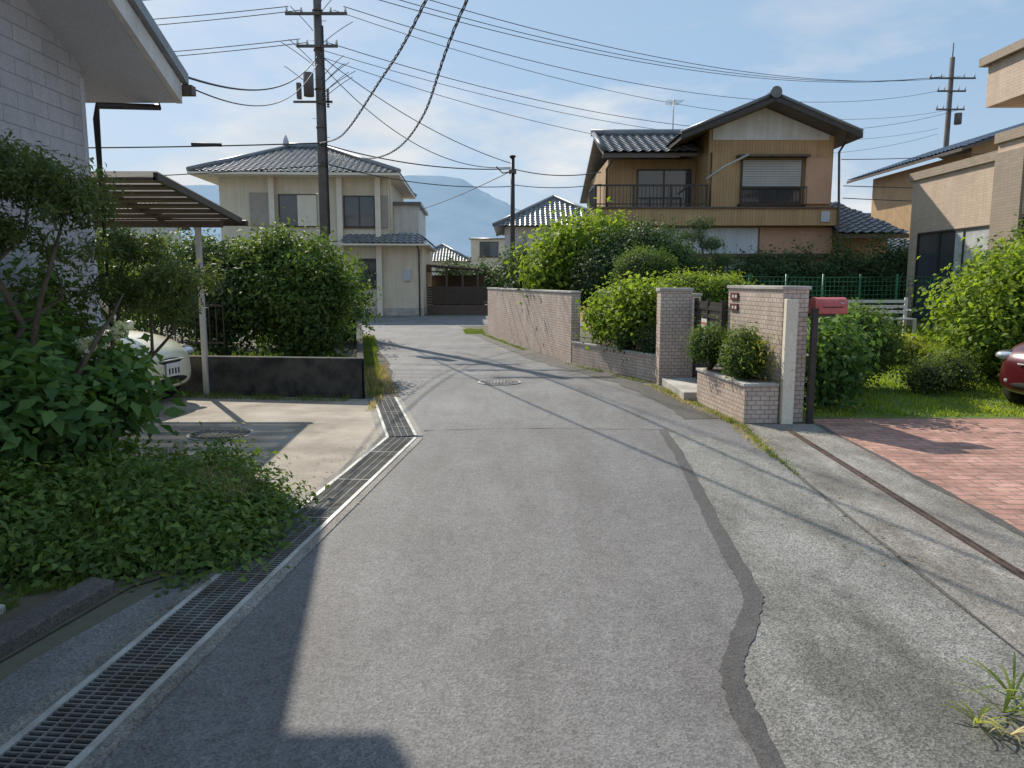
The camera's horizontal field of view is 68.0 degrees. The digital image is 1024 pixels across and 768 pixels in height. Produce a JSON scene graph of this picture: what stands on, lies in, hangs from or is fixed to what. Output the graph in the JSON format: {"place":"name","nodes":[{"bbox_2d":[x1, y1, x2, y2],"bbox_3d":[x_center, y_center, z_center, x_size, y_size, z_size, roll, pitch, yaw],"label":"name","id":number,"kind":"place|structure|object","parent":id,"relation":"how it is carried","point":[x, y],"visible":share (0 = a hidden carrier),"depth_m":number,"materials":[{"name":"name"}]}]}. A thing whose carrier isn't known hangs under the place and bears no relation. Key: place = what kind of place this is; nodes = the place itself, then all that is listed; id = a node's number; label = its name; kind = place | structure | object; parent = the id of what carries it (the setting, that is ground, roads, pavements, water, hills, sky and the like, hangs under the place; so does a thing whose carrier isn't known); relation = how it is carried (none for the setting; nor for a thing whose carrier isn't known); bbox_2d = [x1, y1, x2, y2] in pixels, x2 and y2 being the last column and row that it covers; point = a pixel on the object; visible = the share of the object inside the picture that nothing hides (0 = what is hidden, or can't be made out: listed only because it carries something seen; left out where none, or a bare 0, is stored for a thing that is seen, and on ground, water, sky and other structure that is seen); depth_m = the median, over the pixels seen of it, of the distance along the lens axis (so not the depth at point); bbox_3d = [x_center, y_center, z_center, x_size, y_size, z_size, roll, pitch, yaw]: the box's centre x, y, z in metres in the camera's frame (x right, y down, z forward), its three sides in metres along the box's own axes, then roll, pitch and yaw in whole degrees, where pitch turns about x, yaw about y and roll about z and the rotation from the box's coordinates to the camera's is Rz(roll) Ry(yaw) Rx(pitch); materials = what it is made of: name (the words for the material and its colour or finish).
{"place":"outdoors","nodes":[
{"label":"outdoors","id":0,"kind":"place"},
{"bbox_2d":[0,459,276,660],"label":"garden soil","id":1,"kind":"structure","parent":0,"point":[28,602],"depth_m":3.80,"materials":[{"name":"soil"}]},
{"bbox_2d":[0,557,113,612],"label":"kerb grass","id":2,"kind":"structure","parent":1,"relation":"on","point":[54,583],"depth_m":3.92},
{"bbox_2d":[0,577,114,657],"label":"garden kerb","id":3,"kind":"structure","parent":1,"relation":"on","point":[28,626],"depth_m":3.56,"materials":[{"name":"concrete"}]},
{"bbox_2d":[0,227,124,373],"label":"shrub","id":4,"kind":"object","parent":1,"relation":"on","point":[82,322],"visible":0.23,"depth_m":6.70,"materials":[{"name":"green plant"}]},
{"bbox_2d":[0,128,132,489],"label":"podocarpus tree","id":5,"kind":"object","parent":1,"relation":"on","point":[39,178],"visible":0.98,"depth_m":5.32,"materials":[{"name":"green plant"}]},
{"bbox_2d":[0,292,186,491],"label":"hydrangea bush","id":6,"kind":"object","parent":1,"relation":"on","point":[105,392],"visible":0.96,"depth_m":5.53,"materials":[{"name":"green plant"}]},
{"bbox_2d":[0,421,329,598],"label":"ivy ground cover","id":7,"kind":"object","parent":1,"relation":"on","point":[249,525],"visible":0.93,"depth_m":4.57,"materials":[{"name":"green plant"}]},
{"bbox_2d":[59,394,378,504],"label":"concrete driveway","id":8,"kind":"structure","parent":0,"point":[326,429],"depth_m":8.15,"materials":[{"name":"concrete"}]},
{"bbox_2d":[93,102,160,345],"bbox_3d":[-4.220,-1.408,8.565,0.093,3.680,0.785,6,10,36],"label":"downpipe","id":9,"kind":"object","parent":8,"relation":"on","point":[107,105],"visible":0.55,"depth_m":8.15,"materials":[{"name":"metal"}]},
{"bbox_2d":[100,300,194,398],"bbox_3d":[-5.986,-0.468,9.775,3.422,1.530,1.880,1,8,6],"label":"cream car","id":10,"kind":"object","parent":8,"relation":"on","point":[174,363],"visible":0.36,"depth_m":9.76,"materials":[{"name":"paint"}]},
{"bbox_2d":[68,222,233,439],"bbox_3d":[-3.421,-0.467,7.217,1.604,2.201,0.959,2,8,11],"label":"podocarpus tree","id":11,"kind":"object","parent":8,"relation":"on","point":[177,280],"visible":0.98,"depth_m":7.04,"materials":[{"name":"green plant"}]},
{"bbox_2d":[91,171,247,395],"bbox_3d":[-5.420,-1.087,9.616,3.360,2.761,2.630,0,8,0],"label":"carport","id":12,"kind":"object","parent":8,"relation":"on","point":[156,199],"visible":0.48,"depth_m":9.81,"materials":[{"name":"grey metal"}]},
{"bbox_2d":[181,175,519,257],"bbox_3d":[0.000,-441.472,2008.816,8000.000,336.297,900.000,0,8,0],"label":"mountain","id":13,"kind":"structure","parent":0,"point":[456,223],"depth_m":2088.17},
{"bbox_2d":[0,304,862,681],"bbox_3d":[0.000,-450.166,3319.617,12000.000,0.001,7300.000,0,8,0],"label":"ground","id":14,"kind":"structure","parent":0,"point":[80,624],"depth_m":3.75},
{"bbox_2d":[0,0,96,359],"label":"gable wall","id":15,"kind":"structure","parent":14,"relation":"on","point":[40,71],"depth_m":7.21,"materials":[{"name":"grey"}]},
{"bbox_2d":[26,0,174,101],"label":"soffit","id":16,"kind":"structure","parent":15,"relation":"attached to","point":[94,38],"depth_m":7.70,"materials":[{"name":"paint"}]},
{"bbox_2d":[158,228,271,355],"bbox_3d":[-5.108,-1.483,13.095,2.273,2.643,2.208,4,9,26],"label":"garden shrub","id":17,"kind":"object","parent":14,"relation":"on","point":[210,248],"visible":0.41,"depth_m":12.61,"materials":[{"name":"green plant"}]},
{"bbox_2d":[95,227,386,353],"bbox_3d":[-8.066,-2.535,18.781,9.205,3.234,6.136,0,8,0],"label":"garden shrub","id":18,"kind":"object","parent":14,"relation":"on","point":[360,313],"visible":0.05,"depth_m":18.55,"materials":[{"name":"green plant"}]},
{"bbox_2d":[175,355,362,398],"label":"wall","id":19,"kind":"structure","parent":14,"relation":"on","point":[324,377],"depth_m":10.47,"materials":[{"name":"concrete"}]},
{"bbox_2d":[171,333,384,401],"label":"verge weeds","id":20,"kind":"object","parent":14,"relation":"on","point":[372,343],"visible":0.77,"depth_m":10.61,"materials":[{"name":"green plant"}]},
{"bbox_2d":[196,207,381,356],"bbox_3d":[-3.820,-1.560,12.998,3.076,2.832,3.086,0,8,0],"label":"camellia bush","id":21,"kind":"object","parent":14,"relation":"on","point":[304,292],"visible":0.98,"depth_m":12.36,"materials":[{"name":"green plant"}]},
{"bbox_2d":[281,0,354,253],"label":"utility pole","id":22,"kind":"object","parent":14,"relation":"on","point":[318,46],"visible":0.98,"depth_m":22.38,"materials":[{"name":"concrete"}]},
{"bbox_2d":[89,0,984,209],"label":"power lines","id":23,"kind":"object","parent":22,"relation":"attached to","point":[505,168],"visible":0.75,"depth_m":23.93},
{"bbox_2d":[224,242,431,307],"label":"wall","id":24,"kind":"structure","parent":14,"relation":"on","point":[398,290],"depth_m":34.87,"materials":[{"name":"beige paint"}]},
{"bbox_2d":[218,177,403,241],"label":"wall","id":25,"kind":"structure","parent":24,"relation":"on","point":[234,192],"depth_m":34.17,"materials":[{"name":"beige paint"}]},
{"bbox_2d":[190,171,415,198],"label":"eave soffit","id":26,"kind":"structure","parent":25,"relation":"attached to","point":[403,189],"depth_m":33.68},
{"bbox_2d":[192,148,393,171],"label":"front tiles","id":27,"kind":"object","parent":26,"relation":"on","point":[291,157],"visible":0.93,"depth_m":34.59,"materials":[{"name":"tile"}]},
{"bbox_2d":[345,197,373,225],"bbox_3d":[-6.902,-7.804,34.354,1.300,1.300,0.015,0,8,-3],"label":"window glass","id":28,"kind":"object","parent":25,"relation":"in","point":[352,211],"visible":1,"depth_m":34.35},
{"bbox_2d":[340,232,427,242],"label":"pent roof","id":29,"kind":"structure","parent":24,"relation":"on","point":[400,237],"depth_m":34.18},
{"bbox_2d":[393,205,425,243],"bbox_3d":[-5.267,-8.110,39.570,1.190,1.800,5.800,0,8,-3],"label":"annex","id":30,"kind":"object","parent":24,"relation":"on","point":[409,218],"visible":0.64,"depth_m":36.69,"materials":[{"name":"white paint"}]},
{"bbox_2d":[374,177,382,315],"bbox_3d":[-6.045,-6.253,34.451,0.240,6.300,0.210,0,8,-3],"label":"pilaster","id":31,"kind":"object","parent":14,"relation":"on","point":[378,234],"visible":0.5,"depth_m":34.37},
{"bbox_2d":[426,264,483,312],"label":"distant carport","id":32,"kind":"object","parent":14,"relation":"on","point":[462,280],"visible":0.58,"depth_m":43.48,"materials":[{"name":"brown metal"}]},
{"bbox_2d":[435,255,504,304],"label":"background tree","id":33,"kind":"object","parent":14,"relation":"on","point":[488,281],"visible":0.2,"depth_m":47.92,"materials":[{"name":"green plant"}]},
{"bbox_2d":[489,234,537,288],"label":"dark tall shrub","id":34,"kind":"object","parent":14,"relation":"on","point":[511,280],"visible":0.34,"depth_m":20.95,"materials":[{"name":"green plant"}]},
{"bbox_2d":[488,289,579,362],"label":"long wall","id":35,"kind":"structure","parent":14,"relation":"on","point":[547,323],"depth_m":17.15,"materials":[{"name":"beige concrete"}]},
{"bbox_2d":[504,197,650,308],"bbox_3d":[1.562,-2.663,18.201,3.552,3.603,3.324,0,8,0],"label":"fig tree","id":36,"kind":"object","parent":14,"relation":"on","point":[554,253],"visible":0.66,"depth_m":17.62,"materials":[{"name":"green plant"}]},
{"bbox_2d":[564,214,713,315],"bbox_3d":[2.856,-2.279,17.225,3.455,3.123,2.704,0,8,0],"label":"camphor bush","id":37,"kind":"object","parent":14,"relation":"on","point":[594,268],"visible":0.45,"depth_m":16.62,"materials":[{"name":"green plant"}]},
{"bbox_2d":[605,241,683,289],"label":"clipped shrub","id":38,"kind":"object","parent":14,"relation":"on","point":[643,263],"visible":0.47,"depth_m":14.47,"materials":[{"name":"green plant"}]},
{"bbox_2d":[655,291,692,384],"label":"gate pillar","id":39,"kind":"structure","parent":14,"relation":"on","point":[674,318],"depth_m":11.61,"materials":[{"name":"beige tile"}]},
{"bbox_2d":[692,298,726,377],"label":"entrance gate","id":40,"kind":"structure","parent":39,"relation":"attached to","point":[707,310],"depth_m":10.78,"materials":[{"name":"metal"}]},
{"bbox_2d":[571,285,811,386],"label":"tiled garden wall","id":41,"kind":"structure","parent":14,"relation":"on","point":[639,364],"depth_m":12.69,"materials":[{"name":"beige tile"}]},
{"bbox_2d":[580,226,830,326],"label":"wall","id":42,"kind":"structure","parent":14,"relation":"on","point":[758,227],"depth_m":22.58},
{"bbox_2d":[658,228,757,253],"bbox_3d":[5.800,-4.261,22.594,3.000,0.750,0.065,0,8,0],"label":"white panel","id":43,"kind":"object","parent":42,"relation":"attached to","point":[744,239],"visible":0.5,"depth_m":22.55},
{"bbox_2d":[581,209,836,225],"bbox_3d":[5.950,-5.444,26.357,7.100,0.480,8.500,0,8,0],"label":"balcony band","id":44,"kind":"object","parent":42,"relation":"on","point":[768,217],"visible":0.29,"depth_m":22.14,"materials":[{"name":"wood"}]},
{"bbox_2d":[587,159,695,211],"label":"wall","id":45,"kind":"structure","parent":44,"relation":"on","point":[622,171],"depth_m":23.74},
{"bbox_2d":[638,171,689,206],"bbox_3d":[4.750,-6.087,23.779,1.600,1.150,0.010,0,8,0],"label":"balcony door glass","id":46,"kind":"object","parent":45,"relation":"in","point":[671,177],"visible":0.57,"depth_m":23.76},
{"bbox_2d":[589,184,707,208],"bbox_3d":[4.050,-5.591,22.910,3.300,0.640,1.690,0,8,0],"label":"balcony railing","id":47,"kind":"object","parent":44,"relation":"on","point":[592,195],"visible":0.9,"depth_m":22.09,"materials":[{"name":"metal"}]},
{"bbox_2d":[695,151,833,206],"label":"wall","id":48,"kind":"structure","parent":44,"relation":"on","point":[725,189],"depth_m":22.30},
{"bbox_2d":[672,107,833,158],"bbox_3d":[7.575,-7.960,26.115,3.650,1.228,8.100,0,8,0],"label":"gable infill","id":49,"kind":"object","parent":48,"relation":"on","point":[705,142],"visible":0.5,"depth_m":22.17,"materials":[{"name":"wood"}]},
{"bbox_2d":[654,102,772,158],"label":"roof deck","id":50,"kind":"structure","parent":49,"relation":"on","point":[679,142],"depth_m":22.02,"materials":[{"name":"brown wood"}]},
{"bbox_2d":[594,140,698,155],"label":"roof deck","id":51,"kind":"structure","parent":50,"relation":"on","point":[688,153],"depth_m":22.82,"materials":[{"name":"brown metal"}]},
{"bbox_2d":[598,134,701,150],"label":"roof tiles","id":52,"kind":"object","parent":51,"relation":"on","point":[636,142],"visible":0.69,"depth_m":23.85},
{"bbox_2d":[713,108,829,139],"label":"white pediment","id":53,"kind":"structure","parent":49,"relation":"attached to","point":[765,124],"depth_m":22.07,"materials":[{"name":"paint"}]},
{"bbox_2d":[766,101,860,148],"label":"roof deck","id":54,"kind":"structure","parent":49,"relation":"on","point":[841,137],"depth_m":21.73,"materials":[{"name":"brown wood"}]},
{"bbox_2d":[739,160,802,202],"bbox_3d":[7.600,-5.933,22.273,1.800,1.250,0.060,0,8,0],"label":"window frame","id":55,"kind":"object","parent":48,"relation":"attached to","point":[741,174],"visible":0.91,"depth_m":22.28,"materials":[{"name":"brown metal"}]},
{"bbox_2d":[742,160,801,185],"bbox_3d":[7.600,-6.140,22.202,1.700,0.780,0.015,0,8,0],"label":"window shutter","id":56,"kind":"object","parent":55,"relation":"attached to","point":[771,172],"depth_m":22.19,"materials":[{"name":"metal"}]},
{"bbox_2d":[803,158,832,203],"bbox_3d":[8.970,-5.945,22.249,0.780,1.320,0.095,0,8,0],"label":"shutter box","id":57,"kind":"object","parent":48,"relation":"attached to","point":[818,178],"visible":0.92,"depth_m":22.20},
{"bbox_2d":[758,228,831,253],"bbox_3d":[8.425,-4.259,22.578,2.150,0.750,0.092,0,8,0],"label":"brown panel","id":58,"kind":"object","parent":42,"relation":"attached to","point":[777,238],"visible":0.79,"depth_m":22.53,"materials":[{"name":"paint"}]},
{"bbox_2d":[651,266,763,322],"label":"azalea bush","id":59,"kind":"object","parent":14,"relation":"on","point":[715,289],"visible":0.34,"depth_m":13.51,"materials":[{"name":"green plant"}]},
{"bbox_2d":[674,213,741,275],"bbox_3d":[4.655,-2.594,18.833,1.973,3.309,0.983,0,8,0],"label":"cloud pruned pine","id":60,"kind":"object","parent":14,"relation":"on","point":[724,260],"visible":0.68,"depth_m":18.60,"materials":[{"name":"green plant"}]},
{"bbox_2d":[697,371,778,422],"bbox_3d":[2.730,0.133,9.328,0.378,0.420,1.597,-1,8,-6],"label":"corner planter","id":61,"kind":"object","parent":14,"relation":"on","point":[749,404],"visible":0.71,"depth_m":8.70,"materials":[{"name":"brick"}]},
{"bbox_2d":[704,368,771,381],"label":"corner planter soil","id":62,"kind":"structure","parent":61,"relation":"in","point":[748,378],"depth_m":8.91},
{"bbox_2d":[680,315,733,369],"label":"clipped planter shrub","id":63,"kind":"object","parent":62,"relation":"on","point":[704,341],"visible":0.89,"depth_m":9.66,"materials":[{"name":"green plant"}]},
{"bbox_2d":[715,319,766,380],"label":"clipped planter shrub","id":64,"kind":"object","parent":62,"relation":"on","point":[733,353],"visible":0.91,"depth_m":8.87,"materials":[{"name":"green plant"}]},
{"bbox_2d":[726,288,808,422],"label":"name wall","id":65,"kind":"structure","parent":14,"relation":"on","point":[764,308],"depth_m":8.67,"materials":[{"name":"brick"}]},
{"bbox_2d":[779,299,798,423],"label":"intercom slab","id":66,"kind":"structure","parent":14,"relation":"on","point":[789,345],"depth_m":8.43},
{"bbox_2d":[695,224,908,324],"bbox_3d":[8.534,-2.793,20.854,8.504,3.185,2.413,-1,8,-6],"label":"dark hedge","id":67,"kind":"object","parent":14,"relation":"on","point":[888,264],"visible":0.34,"depth_m":20.43,"materials":[{"name":"green plant"}]},
{"bbox_2d":[742,424,1023,653],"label":"gate apron","id":68,"kind":"object","parent":14,"relation":"on","point":[986,590],"visible":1,"depth_m":5.06,"materials":[{"name":"concrete"}]},
{"bbox_2d":[805,308,819,423],"bbox_3d":[3.353,-0.193,8.481,0.075,1.295,0.070,0,8,0],"label":"gate post","id":69,"kind":"object","parent":68,"relation":"on","point":[812,363],"visible":1,"depth_m":8.46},
{"bbox_2d":[808,297,847,316],"bbox_3d":[3.567,-0.871,8.557,0.365,0.219,0.223,0,8,0],"label":"red mailbox","id":70,"kind":"object","parent":69,"relation":"attached to","point":[830,306],"visible":0.92,"depth_m":8.47,"materials":[{"name":"metal"}]},
{"bbox_2d":[786,430,1023,579],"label":"gate rail","id":71,"kind":"object","parent":68,"relation":"on","point":[1013,569],"visible":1,"depth_m":5.19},
{"bbox_2d":[871,152,988,251],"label":"walls","id":72,"kind":"structure","parent":14,"relation":"on","point":[896,214],"depth_m":34.66,"materials":[{"name":"paint"}]},
{"bbox_2d":[929,42,975,159],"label":"utility pole","id":73,"kind":"object","parent":14,"relation":"on","point":[957,116],"visible":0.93,"depth_m":43.01,"materials":[{"name":"concrete"}]},
{"bbox_2d":[995,342,1023,405],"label":"maroon car","id":74,"kind":"object","parent":14,"relation":"on","point":[1012,374],"visible":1,"depth_m":9.30,"materials":[{"name":"paint"}]},
{"bbox_2d":[998,137,1023,224],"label":"wall","id":75,"kind":"structure","parent":14,"relation":"on","point":[1011,144],"depth_m":15.18,"materials":[{"name":"beige tile"}]},
{"bbox_2d":[988,146,1023,257],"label":"wall pilaster","id":76,"kind":"object","parent":75,"relation":"attached to","point":[1007,191],"depth_m":15.35,"materials":[{"name":"brown tile"}]},
{"bbox_2d":[994,126,1023,143],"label":"parapet","id":77,"kind":"structure","parent":75,"relation":"on","point":[1010,135],"depth_m":15.23,"materials":[{"name":"brown tile"}]},
{"bbox_3d":[13.850,-5.182,13.575,6.300,0.588,4.300,0,8,0],"label":"upper recess","id":78,"kind":"object","parent":77,"relation":"on","visible":0},
{"bbox_2d":[985,50,1023,107],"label":"box","id":79,"kind":"object","parent":78,"relation":"on","point":[1005,84],"visible":1,"depth_m":15.34,"materials":[{"name":"beige tile"}]},
{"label":"planter soil","id":80,"kind":"structure","parent":14,"relation":"on","visible":0},
{"bbox_2d":[575,260,675,362],"bbox_3d":[1.974,-1.270,13.274,1.397,1.789,2.504,-4,9,-26],"label":"leafy planter shrub","id":81,"kind":"object","parent":80,"relation":"on","point":[633,304],"visible":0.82,"depth_m":12.84,"materials":[{"name":"green plant"}]},
{"bbox_2d":[606,314,655,359],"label":"dark planter shrub","id":82,"kind":"object","parent":80,"relation":"on","point":[649,339],"visible":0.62,"depth_m":12.43,"materials":[{"name":"green plant"}]},
{"bbox_2d":[428,305,487,314],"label":"wall","id":83,"kind":"structure","parent":0,"point":[457,309],"depth_m":36.05,"materials":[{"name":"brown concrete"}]},
{"bbox_2d":[428,287,498,303],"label":"slats","id":84,"kind":"object","parent":83,"relation":"on","point":[457,300],"visible":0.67,"depth_m":36.01,"materials":[{"name":"brown metal"}]},
{"bbox_2d":[0,316,1023,767],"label":"road","id":85,"kind":"structure","parent":0,"point":[718,602],"depth_m":3.56,"materials":[{"name":"asphalt"}]},
{"bbox_2d":[0,397,422,767],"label":"drain grating","id":86,"kind":"object","parent":85,"relation":"on","point":[125,687],"visible":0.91,"depth_m":3.35,"materials":[{"name":"metal"}]},
{"bbox_2d":[463,328,797,474],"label":"wall foot weeds","id":87,"kind":"object","parent":85,"relation":"on","point":[473,331],"depth_m":9.84,"materials":[{"name":"green plant"}]},
{"bbox_2d":[939,652,1023,744],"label":"foreground weed","id":88,"kind":"object","parent":85,"relation":"on","point":[1010,693],"visible":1,"depth_m":2.81,"materials":[{"name":"green plant"}]},
{"bbox_2d":[505,227,566,287],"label":"walls","id":89,"kind":"structure","parent":0,"point":[520,231],"depth_m":41.28,"materials":[{"name":"white paint"}]},
{"bbox_2d":[493,225,509,234],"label":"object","id":90,"kind":"object","parent":89,"relation":"on","point":[498,229],"visible":0.24,"depth_m":45.84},
{"bbox_2d":[497,197,586,225],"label":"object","id":91,"kind":"object","parent":90,"relation":"attached to","point":[536,215],"visible":0.7,"depth_m":41.59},
{"bbox_2d":[85,0,1023,212],"label":"sky","id":92,"kind":"structure","parent":0,"point":[864,43],"materials":[{"name":"blue"}]},
{"bbox_2d":[831,202,908,232],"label":"porch roof","id":93,"kind":"structure","parent":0,"point":[855,220],"depth_m":22.74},
{"bbox_2d":[724,323,1023,417],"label":"lawn","id":94,"kind":"structure","parent":0,"point":[898,405],"depth_m":9.54,"materials":[{"name":"plant"}]},
{"bbox_2d":[711,274,951,330],"bbox_3d":[7.441,-1.853,17.508,5.733,1.350,0.048,0,8,0],"label":"green net fence","id":95,"kind":"object","parent":94,"relation":"on","point":[896,285],"visible":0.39,"depth_m":17.44,"materials":[{"name":"plastic"}]},
{"bbox_2d":[803,300,900,412],"bbox_3d":[3.997,-0.364,9.562,1.488,1.395,1.495,0,8,0],"label":"broadleaf plant","id":96,"kind":"object","parent":94,"relation":"on","point":[838,356],"visible":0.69,"depth_m":9.29,"materials":[{"name":"green plant"}]},
{"bbox_2d":[818,297,915,395],"bbox_3d":[4.715,-0.488,10.441,1.415,1.400,1.784,6,10,38],"label":"shrub","id":97,"kind":"object","parent":94,"relation":"on","point":[890,348],"visible":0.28,"depth_m":10.29,"materials":[{"name":"green plant"}]},
{"bbox_2d":[884,338,986,396],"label":"shrub","id":98,"kind":"object","parent":94,"relation":"on","point":[933,373],"visible":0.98,"depth_m":10.41,"materials":[{"name":"green plant"}]},
{"bbox_2d":[906,228,1023,387],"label":"citrus shrub","id":99,"kind":"object","parent":94,"relation":"on","point":[985,312],"visible":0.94,"depth_m":11.06,"materials":[{"name":"green plant"}]},
{"bbox_2d":[813,418,1023,531],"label":"brick paving","id":100,"kind":"structure","parent":0,"point":[978,462],"depth_m":7.14,"materials":[{"name":"brick"}]},
{"bbox_2d":[905,161,994,327],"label":"wing wall","id":101,"kind":"structure","parent":0,"point":[961,198],"depth_m":18.09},
{"bbox_2d":[912,225,989,320],"bbox_3d":[10.370,-2.578,18.017,0.060,2.150,3.000,0,8,0],"label":"patio door frame","id":102,"kind":"object","parent":101,"relation":"attached to","point":[938,254],"visible":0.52,"depth_m":18.47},
{"bbox_2d":[914,231,955,316],"bbox_3d":[10.383,-2.578,18.017,0.010,2.050,2.900,0,8,0],"label":"patio door glass","id":103,"kind":"object","parent":102,"relation":"in","point":[928,253],"visible":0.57,"depth_m":18.74,"materials":[{"name":"glass"}]},
{"bbox_2d":[952,227,988,288],"bbox_3d":[10.373,-2.471,17.227,0.006,2.050,1.305,0,8,0],"label":"patio door curtain","id":104,"kind":"object","parent":102,"relation":"attached to","point":[971,235],"visible":0.21,"depth_m":17.25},
{"bbox_2d":[909,150,997,181],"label":"wing parapet","id":105,"kind":"structure","parent":101,"relation":"on","point":[989,157],"depth_m":17.72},
{"bbox_3d":[-7.615,-4.468,4.679,7.770,3.141,7.480,0,8,0],"label":"roof","id":106,"kind":"object","parent":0,"visible":0},
{"bbox_2d":[105,0,181,103],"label":"barge board","id":107,"kind":"object","parent":106,"relation":"attached to","point":[132,24],"visible":1,"depth_m":7.72,"materials":[{"name":"white paint"}]},
{"bbox_2d":[127,0,188,84],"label":"roof edge trim","id":108,"kind":"structure","parent":107,"relation":"attached to","point":[141,11],"depth_m":7.88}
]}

